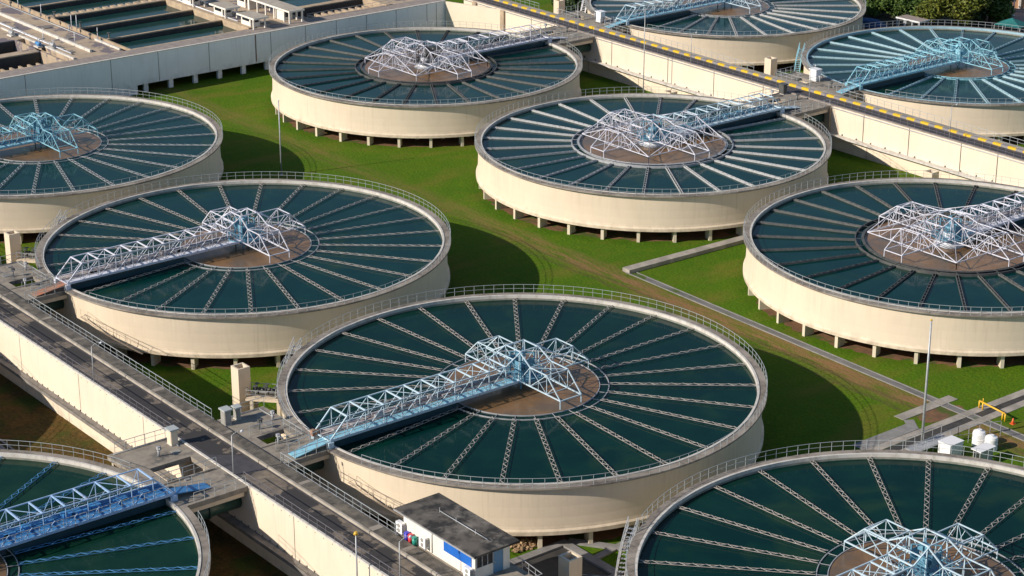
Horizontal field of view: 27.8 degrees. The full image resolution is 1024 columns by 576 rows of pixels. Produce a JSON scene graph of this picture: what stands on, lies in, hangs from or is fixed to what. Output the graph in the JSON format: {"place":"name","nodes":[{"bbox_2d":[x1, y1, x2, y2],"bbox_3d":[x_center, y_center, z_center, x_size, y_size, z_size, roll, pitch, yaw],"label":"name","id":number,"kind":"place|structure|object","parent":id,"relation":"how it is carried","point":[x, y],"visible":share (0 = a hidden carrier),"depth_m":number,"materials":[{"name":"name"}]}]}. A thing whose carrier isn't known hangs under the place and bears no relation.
{"place":"outdoors","nodes":[
{"label":"outdoors","id":0,"kind":"place"},
{"bbox_2d":[0,232,46,242],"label":"soil","id":1,"kind":"structure","parent":0,"point":[29,237],"depth_m":300.13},
{"bbox_2d":[99,343,292,368],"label":"soil","id":2,"kind":"structure","parent":0,"point":[219,363],"depth_m":257.32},
{"bbox_2d":[280,114,474,146],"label":"soil","id":3,"kind":"structure","parent":0,"point":[406,142],"depth_m":345.46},
{"bbox_2d":[366,512,641,547],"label":"soil","id":4,"kind":"structure","parent":0,"point":[609,534],"depth_m":213.91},
{"bbox_2d":[510,537,536,552],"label":"debris heap","id":5,"kind":"object","parent":4,"relation":"on","point":[523,543],"visible":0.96,"depth_m":211.20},
{"bbox_2d":[0,0,1023,575],"bbox_3d":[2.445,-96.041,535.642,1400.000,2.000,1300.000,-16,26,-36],"label":"ground","id":6,"kind":"structure","parent":0,"point":[814,400],"depth_m":282.56,"materials":[{"name":"plant"}]},
{"bbox_2d":[4,230,21,262],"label":"square shaft","id":7,"kind":"object","parent":6,"relation":"on","point":[12,242],"visible":0.56,"depth_m":282.11,"materials":[{"name":"beige paint"}]},
{"bbox_2d":[16,247,35,264],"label":"valve platform","id":8,"kind":"structure","parent":6,"relation":"on","point":[28,256],"depth_m":282.33,"materials":[{"name":"beige paint"}]},
{"bbox_2d":[0,440,210,575],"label":"clarifier tank","id":9,"kind":"object","parent":6,"relation":"on","point":[146,495],"visible":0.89,"depth_m":201.36,"materials":[{"name":"beige paint"}]},
{"bbox_2d":[0,459,197,575],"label":"water","id":10,"kind":"structure","parent":9,"relation":"in","point":[15,475],"depth_m":199.51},
{"bbox_2d":[107,428,247,512],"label":"bridge landing","id":11,"kind":"object","parent":9,"relation":"attached to","point":[225,486],"visible":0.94,"depth_m":211.83,"materials":[{"name":"concrete"}]},
{"bbox_2d":[164,425,178,446],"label":"control cabinet","id":12,"kind":"object","parent":11,"relation":"on","point":[172,435],"visible":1,"depth_m":217.11,"materials":[{"name":"metal"}]},
{"bbox_2d":[194,497,241,520],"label":"inlet pipe","id":13,"kind":"object","parent":9,"relation":"attached to","point":[208,513],"visible":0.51,"depth_m":208.67,"materials":[{"name":"teal paint"}]},
{"bbox_2d":[0,87,223,243],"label":"clarifier tank","id":14,"kind":"object","parent":6,"relation":"on","point":[30,213],"visible":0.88,"depth_m":311.41,"materials":[{"name":"beige paint"}]},
{"bbox_2d":[0,129,100,160],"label":"brown water","id":15,"kind":"structure","parent":14,"relation":"in","point":[86,142],"depth_m":318.38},
{"bbox_2d":[0,99,215,194],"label":"water","id":16,"kind":"structure","parent":14,"relation":"in","point":[21,180],"depth_m":321.02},
{"bbox_2d":[0,285,461,575],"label":"elevated channel","id":17,"kind":"object","parent":6,"relation":"on","point":[285,518],"visible":0.9,"depth_m":218.77,"materials":[{"name":"beige paint"}]},
{"bbox_2d":[31,171,450,369],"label":"clarifier tank","id":18,"kind":"object","parent":6,"relation":"on","point":[157,334],"visible":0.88,"depth_m":261.76,"materials":[{"name":"beige paint"}]},
{"bbox_2d":[0,252,67,305],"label":"bridge landing","id":19,"kind":"object","parent":18,"relation":"attached to","point":[8,281],"visible":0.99,"depth_m":262.27,"materials":[{"name":"concrete"}]},
{"bbox_2d":[37,299,63,311],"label":"inlet pipe","id":20,"kind":"object","parent":18,"relation":"attached to","point":[56,305],"visible":0.25,"depth_m":261.15,"materials":[{"name":"teal paint"}]},
{"bbox_2d":[80,309,142,353],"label":"wall stair","id":21,"kind":"object","parent":18,"relation":"attached to","point":[94,326],"depth_m":256.00,"materials":[{"name":"metal"}]},
{"bbox_2d":[44,185,441,313],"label":"water","id":22,"kind":"structure","parent":18,"relation":"in","point":[232,295],"depth_m":276.46,"materials":[{"name":"liquid"}]},
{"bbox_2d":[181,224,309,266],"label":"brown water","id":23,"kind":"structure","parent":18,"relation":"in","point":[297,242],"depth_m":274.85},
{"bbox_2d":[231,362,250,412],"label":"square shaft","id":24,"kind":"object","parent":6,"relation":"on","point":[240,378],"visible":0.64,"depth_m":238.88,"materials":[{"name":"beige paint"}]},
{"bbox_2d":[0,0,504,98],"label":"filter building","id":25,"kind":"structure","parent":6,"relation":"on","point":[95,65],"depth_m":384.72,"materials":[{"name":"beige paint"}]},
{"bbox_2d":[12,0,236,48],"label":"water","id":26,"kind":"structure","parent":25,"relation":"in","point":[146,26],"depth_m":397.02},
{"bbox_2d":[209,1,240,18],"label":"gate hut","id":27,"kind":"object","parent":25,"relation":"on","point":[224,8],"visible":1,"depth_m":396.30,"materials":[{"name":"white paint"}]},
{"bbox_2d":[236,10,268,29],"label":"gate hut","id":28,"kind":"object","parent":25,"relation":"on","point":[250,18],"visible":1,"depth_m":388.94,"materials":[{"name":"white paint"}]},
{"bbox_2d":[237,0,304,23],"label":"long shelter","id":29,"kind":"object","parent":25,"relation":"on","point":[283,11],"visible":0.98,"depth_m":395.59,"materials":[{"name":"white paint"}]},
{"bbox_2d":[279,0,332,6],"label":"water","id":30,"kind":"structure","parent":25,"relation":"in","point":[297,3],"depth_m":414.47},
{"bbox_2d":[245,382,282,416],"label":"valve platform","id":31,"kind":"structure","parent":6,"relation":"on","point":[269,394],"depth_m":238.83,"materials":[{"name":"beige paint"}]},
{"bbox_2d":[278,100,282,175],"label":"mast","id":32,"kind":"object","parent":6,"relation":"on","point":[281,174],"visible":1,"depth_m":325.39,"materials":[{"name":"metal"}]},
{"bbox_2d":[269,21,582,147],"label":"clarifier tank","id":33,"kind":"object","parent":6,"relation":"on","point":[343,116],"visible":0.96,"depth_m":352.27,"materials":[{"name":"beige paint"}]},
{"bbox_2d":[276,31,575,104],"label":"water","id":34,"kind":"structure","parent":33,"relation":"in","point":[420,94],"depth_m":360.71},
{"bbox_2d":[362,51,489,81],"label":"brown water","id":35,"kind":"structure","parent":33,"relation":"in","point":[440,75],"depth_m":361.78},
{"bbox_2d":[519,20,594,47],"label":"bridge landing","id":36,"kind":"object","parent":33,"relation":"attached to","point":[575,38],"visible":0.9,"depth_m":382.68,"materials":[{"name":"concrete"}]},
{"bbox_2d":[568,43,590,53],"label":"inlet pipe","id":37,"kind":"object","parent":33,"relation":"attached to","point":[584,48],"visible":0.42,"depth_m":383.03,"materials":[{"name":"teal paint"}]},
{"bbox_2d":[393,493,542,575],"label":"control building","id":38,"kind":"structure","parent":6,"relation":"on","point":[458,535],"depth_m":192.96,"materials":[{"name":"paint"}]},
{"bbox_2d":[396,519,405,534],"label":"air conditioner","id":39,"kind":"object","parent":38,"relation":"attached to","point":[400,527],"visible":1,"depth_m":197.74,"materials":[{"name":"white paint"}]},
{"bbox_2d":[419,534,428,549],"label":"air conditioner","id":40,"kind":"object","parent":38,"relation":"attached to","point":[423,541],"visible":1,"depth_m":195.09,"materials":[{"name":"white paint"}]},
{"bbox_2d":[463,565,473,575],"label":"air conditioner","id":41,"kind":"object","parent":38,"relation":"on","point":[468,570],"visible":1,"depth_m":190.03,"materials":[{"name":"white paint"}]},
{"bbox_2d":[477,553,491,567],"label":"window","id":42,"kind":"structure","parent":38,"relation":"in","point":[489,555],"depth_m":190.44,"materials":[{"name":"black glass"}]},
{"bbox_2d":[493,549,502,572],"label":"door","id":43,"kind":"structure","parent":38,"relation":"in","point":[498,555],"depth_m":191.54,"materials":[{"name":"blue paint"}]},
{"bbox_2d":[277,284,767,548],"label":"clarifier tank","id":44,"kind":"object","parent":6,"relation":"on","point":[588,507],"visible":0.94,"depth_m":219.20,"materials":[{"name":"beige paint"}]},
{"bbox_2d":[216,396,330,468],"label":"bridge landing","id":45,"kind":"object","parent":44,"relation":"attached to","point":[248,424],"visible":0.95,"depth_m":219.78,"materials":[{"name":"concrete"}]},
{"bbox_2d":[218,405,232,426],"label":"control cabinet","id":46,"kind":"object","parent":45,"relation":"on","point":[225,411],"visible":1,"depth_m":221.73,"materials":[{"name":"grey metal"}]},
{"bbox_2d":[231,404,241,419],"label":"control cabinet","id":47,"kind":"object","parent":45,"relation":"on","point":[236,412],"visible":1,"depth_m":223.25,"materials":[{"name":"grey metal"}]},
{"bbox_2d":[275,337,301,398],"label":"rim stair","id":48,"kind":"object","parent":44,"relation":"attached to","point":[298,347],"visible":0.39,"depth_m":242.15,"materials":[{"name":"metal"}]},
{"bbox_2d":[295,460,323,474],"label":"inlet pipe","id":49,"kind":"object","parent":44,"relation":"attached to","point":[315,466],"visible":0.16,"depth_m":217.75,"materials":[{"name":"teal paint"}]},
{"bbox_2d":[348,473,403,518],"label":"wall stair","id":50,"kind":"object","parent":44,"relation":"attached to","point":[372,498],"depth_m":213.10,"materials":[{"name":"metal"}]},
{"bbox_2d":[287,300,756,482],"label":"water","id":51,"kind":"structure","parent":44,"relation":"in","point":[485,455],"depth_m":232.16,"materials":[{"name":"liquid"}]},
{"bbox_2d":[445,354,598,414],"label":"brown water","id":52,"kind":"structure","parent":44,"relation":"in","point":[517,400],"depth_m":231.51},
{"bbox_2d":[554,0,564,13],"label":"square shaft","id":53,"kind":"object","parent":6,"relation":"on","point":[559,4],"visible":0.22,"depth_m":412.61,"materials":[{"name":"beige paint"}]},
{"bbox_2d":[551,0,586,12],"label":"dark tree","id":54,"kind":"object","parent":6,"relation":"on","point":[576,3],"visible":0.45,"depth_m":419.23,"materials":[{"name":"green plant"}]},
{"bbox_2d":[558,550,581,575],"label":"square shaft","id":55,"kind":"object","parent":6,"relation":"on","point":[569,563],"visible":1,"depth_m":195.68,"materials":[{"name":"beige paint"}]},
{"bbox_2d":[510,536,631,575],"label":"sunken pit","id":56,"kind":"object","parent":6,"relation":"on","point":[543,560],"visible":0.67,"depth_m":209.05,"materials":[{"name":"grey concrete"}]},
{"bbox_2d":[475,87,831,242],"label":"clarifier tank","id":57,"kind":"object","parent":6,"relation":"on","point":[571,206],"visible":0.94,"depth_m":308.47,"materials":[{"name":"beige paint"}]},
{"bbox_2d":[580,123,724,163],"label":"brown water","id":58,"kind":"structure","parent":57,"relation":"in","point":[676,156],"depth_m":318.38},
{"bbox_2d":[482,98,823,193],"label":"water","id":59,"kind":"structure","parent":57,"relation":"in","point":[659,181],"depth_m":316.61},
{"bbox_2d":[743,86,830,118],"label":"bridge landing","id":60,"kind":"object","parent":57,"relation":"attached to","point":[809,107],"visible":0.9,"depth_m":339.52,"materials":[{"name":"concrete"}]},
{"bbox_2d":[778,82,788,94],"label":"control cabinet","id":61,"kind":"object","parent":60,"relation":"on","point":[782,88],"visible":1,"depth_m":345.19,"materials":[{"name":"metal"}]},
{"bbox_2d":[802,113,823,123],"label":"inlet pipe","id":62,"kind":"object","parent":57,"relation":"attached to","point":[819,117],"visible":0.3,"depth_m":339.53,"materials":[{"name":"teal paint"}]},
{"bbox_2d":[622,235,743,273],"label":"raised drain","id":63,"kind":"object","parent":6,"relation":"on","point":[678,256],"visible":0.64,"depth_m":291.79,"materials":[{"name":"concrete"}]},
{"bbox_2d":[585,0,865,69],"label":"clarifier tank","id":64,"kind":"object","parent":6,"relation":"on","point":[754,50],"visible":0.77,"depth_m":387.56,"materials":[{"name":"beige paint"}]},
{"bbox_2d":[557,5,627,31],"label":"bridge landing","id":65,"kind":"object","parent":64,"relation":"attached to","point":[585,17],"visible":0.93,"depth_m":394.93,"materials":[{"name":"concrete"}]},
{"bbox_2d":[681,0,768,15],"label":"brown water","id":66,"kind":"structure","parent":64,"relation":"in","point":[728,9],"depth_m":404.95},
{"bbox_2d":[591,0,859,34],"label":"water","id":67,"kind":"structure","parent":64,"relation":"in","point":[722,26],"depth_m":397.39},
{"bbox_2d":[464,0,1023,186],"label":"elevated channel","id":68,"kind":"object","parent":6,"relation":"on","point":[882,135],"visible":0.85,"depth_m":342.49,"materials":[{"name":"beige paint"}]},
{"bbox_2d":[764,56,776,75],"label":"square shaft","id":69,"kind":"object","parent":6,"relation":"on","point":[770,65],"visible":0.4,"depth_m":369.96,"materials":[{"name":"beige paint"}]},
{"bbox_2d":[625,440,1023,575],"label":"clarifier tank","id":70,"kind":"object","parent":6,"relation":"on","point":[925,564],"visible":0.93,"depth_m":200.02,"materials":[{"name":"beige paint"}]},
{"bbox_2d":[615,516,637,575],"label":"rim stair","id":71,"kind":"object","parent":70,"relation":"attached to","point":[622,544],"visible":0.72,"depth_m":198.70,"materials":[{"name":"metal"}]},
{"bbox_2d":[637,459,1023,575],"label":"water","id":72,"kind":"structure","parent":70,"relation":"in","point":[950,488],"depth_m":203.63,"materials":[{"name":"liquid"}]},
{"bbox_2d":[829,539,1012,575],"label":"brown water","id":73,"kind":"structure","parent":70,"relation":"in","point":[852,558],"depth_m":194.90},
{"bbox_2d":[625,272,1023,440],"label":"drain kerb","id":74,"kind":"structure","parent":6,"relation":"on","point":[826,357],"depth_m":258.03,"materials":[{"name":"grey concrete"}]},
{"bbox_2d":[631,272,1023,439],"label":"drain","id":75,"kind":"object","parent":6,"relation":"on","point":[1013,433],"visible":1,"depth_m":259.71,"materials":[{"name":"concrete"}]},
{"bbox_2d":[636,272,1023,435],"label":"drain kerb","id":76,"kind":"structure","parent":6,"relation":"on","point":[832,354],"depth_m":258.77,"materials":[{"name":"grey concrete"}]},
{"bbox_2d":[862,0,887,16],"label":"hedge bush","id":77,"kind":"object","parent":6,"relation":"on","point":[873,9],"visible":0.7,"depth_m":426.44,"materials":[{"name":"green plant"}]},
{"bbox_2d":[862,18,888,27],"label":"tarpaulin cover","id":78,"kind":"object","parent":6,"relation":"on","point":[877,24],"visible":0.66,"depth_m":418.66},
{"bbox_2d":[743,170,1023,367],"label":"clarifier tank","id":79,"kind":"object","parent":6,"relation":"on","point":[841,317],"visible":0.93,"depth_m":266.43,"materials":[{"name":"beige paint"}]},
{"bbox_2d":[752,183,1023,311],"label":"water","id":80,"kind":"structure","parent":79,"relation":"in","point":[978,294],"depth_m":275.36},
{"bbox_2d":[864,217,1023,270],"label":"brown water","id":81,"kind":"structure","parent":79,"relation":"in","point":[878,245],"depth_m":275.21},
{"bbox_2d":[876,0,906,16],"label":"hedge bush","id":82,"kind":"object","parent":6,"relation":"on","point":[886,4],"visible":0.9,"depth_m":425.01,"materials":[{"name":"green plant"}]},
{"bbox_2d":[893,0,927,15],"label":"hedge bush","id":83,"kind":"object","parent":6,"relation":"on","point":[905,6],"visible":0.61,"depth_m":422.52,"materials":[{"name":"green plant"}]},
{"bbox_2d":[801,20,1023,141],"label":"clarifier tank","id":84,"kind":"object","parent":6,"relation":"on","point":[1004,119],"visible":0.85,"depth_m":354.22,"materials":[{"name":"beige paint"}]},
{"bbox_2d":[776,66,861,97],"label":"bridge landing","id":85,"kind":"object","parent":84,"relation":"attached to","point":[822,84],"visible":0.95,"depth_m":351.43,"materials":[{"name":"concrete"}]},
{"bbox_2d":[809,67,822,81],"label":"control cabinet","id":86,"kind":"object","parent":85,"relation":"on","point":[815,71],"visible":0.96,"depth_m":352.86,"materials":[{"name":"metal"}]},
{"bbox_2d":[808,30,1023,102],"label":"water","id":87,"kind":"structure","parent":84,"relation":"in","point":[966,89],"depth_m":368.41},
{"bbox_2d":[909,53,1008,77],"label":"brown water","id":88,"kind":"structure","parent":84,"relation":"in","point":[963,70],"depth_m":362.41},
{"bbox_2d":[896,14,929,25],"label":"open shelter","id":89,"kind":"object","parent":6,"relation":"on","point":[913,19],"visible":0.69,"depth_m":417.33,"materials":[{"name":"white paint"}]},
{"bbox_2d":[921,319,932,439],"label":"mast","id":90,"kind":"object","parent":6,"relation":"on","point":[925,398],"visible":0.86,"depth_m":230.59,"materials":[{"name":"metal"}]},
{"bbox_2d":[923,169,938,177],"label":"square shaft","id":91,"kind":"object","parent":6,"relation":"on","point":[931,174],"visible":0.21,"depth_m":318.94,"materials":[{"name":"beige paint"}]},
{"bbox_2d":[938,435,963,454],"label":"equipment box","id":92,"kind":"object","parent":6,"relation":"on","point":[954,441],"visible":0.61,"depth_m":230.88,"materials":[{"name":"white paint"}]},
{"bbox_2d":[912,0,993,25],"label":"broad tree","id":93,"kind":"object","parent":6,"relation":"on","point":[952,10],"visible":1,"depth_m":417.50,"materials":[{"name":"green plant"}]},
{"bbox_2d":[905,421,1001,451],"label":"access walkway","id":94,"kind":"structure","parent":6,"relation":"on","point":[934,439],"depth_m":232.39,"materials":[{"name":"metal"}]},
{"bbox_2d":[884,395,1023,449],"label":"trench","id":95,"kind":"object","parent":6,"relation":"on","point":[959,423],"visible":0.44,"depth_m":239.28,"materials":[{"name":"concrete"}]},
{"bbox_2d":[962,3,990,25],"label":"broad tree","id":96,"kind":"object","parent":6,"relation":"on","point":[980,18],"visible":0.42,"depth_m":418.48,"materials":[{"name":"green plant"}]},
{"bbox_2d":[972,428,985,446],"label":"storage tank","id":97,"kind":"object","parent":6,"relation":"on","point":[978,436],"visible":0.94,"depth_m":233.42,"materials":[{"name":"white paint"}]},
{"bbox_2d":[971,442,995,459],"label":"panel stack","id":98,"kind":"object","parent":6,"relation":"on","point":[986,446],"visible":0.74,"depth_m":229.84,"materials":[{"name":"white paint"}]},
{"bbox_2d":[984,434,997,451],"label":"storage tank","id":99,"kind":"object","parent":6,"relation":"on","point":[992,439],"visible":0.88,"depth_m":232.36,"materials":[{"name":"white paint"}]},
{"bbox_2d":[978,398,1005,421],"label":"pipe barrier","id":100,"kind":"object","parent":6,"relation":"on","point":[1002,412],"visible":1,"depth_m":241.61,"materials":[{"name":"metal"}]},
{"bbox_2d":[983,0,1015,22],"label":"broad tree","id":101,"kind":"object","parent":6,"relation":"on","point":[999,10],"visible":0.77,"depth_m":419.07,"materials":[{"name":"green plant"}]},
{"bbox_2d":[994,18,1023,31],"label":"canvas canopy","id":102,"kind":"object","parent":6,"relation":"on","point":[1011,22],"visible":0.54,"depth_m":409.83,"materials":[{"name":"fabric"}]},
{"bbox_2d":[482,190,737,241],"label":"soil","id":103,"kind":"structure","parent":0,"point":[645,236],"depth_m":301.76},
{"bbox_2d":[742,62,803,71],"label":"soil","id":104,"kind":"structure","parent":0,"point":[759,68],"depth_m":389.76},
{"bbox_2d":[852,423,918,449],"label":"path","id":105,"kind":"structure","parent":0,"point":[899,431],"depth_m":236.37,"materials":[{"name":"grey concrete"}]},
{"bbox_2d":[756,297,1023,366],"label":"soil","id":106,"kind":"structure","parent":0,"point":[949,360],"depth_m":258.82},
{"bbox_2d":[894,395,957,419],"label":"path","id":107,"kind":"structure","parent":0,"point":[908,414],"depth_m":243.59,"materials":[{"name":"concrete"}]},
{"bbox_2d":[916,402,962,422],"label":"soil","id":108,"kind":"structure","parent":0,"point":[940,413],"depth_m":242.15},
{"bbox_2d":[867,389,1023,449],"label":"path","id":109,"kind":"structure","parent":0,"point":[957,417],"depth_m":240.37,"materials":[{"name":"concrete"}]},
{"bbox_2d":[901,400,1023,449],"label":"path","id":110,"kind":"structure","parent":0,"point":[1007,409],"depth_m":240.99,"materials":[{"name":"concrete"}]},
{"bbox_2d":[989,136,1023,143],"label":"soil","id":111,"kind":"structure","parent":0,"point":[1014,139],"depth_m":346.00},
{"bbox_2d":[1011,0,1023,11],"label":"tan building","id":112,"kind":"structure","parent":0,"point":[1019,5],"depth_m":432.59,"materials":[{"name":"beige"}]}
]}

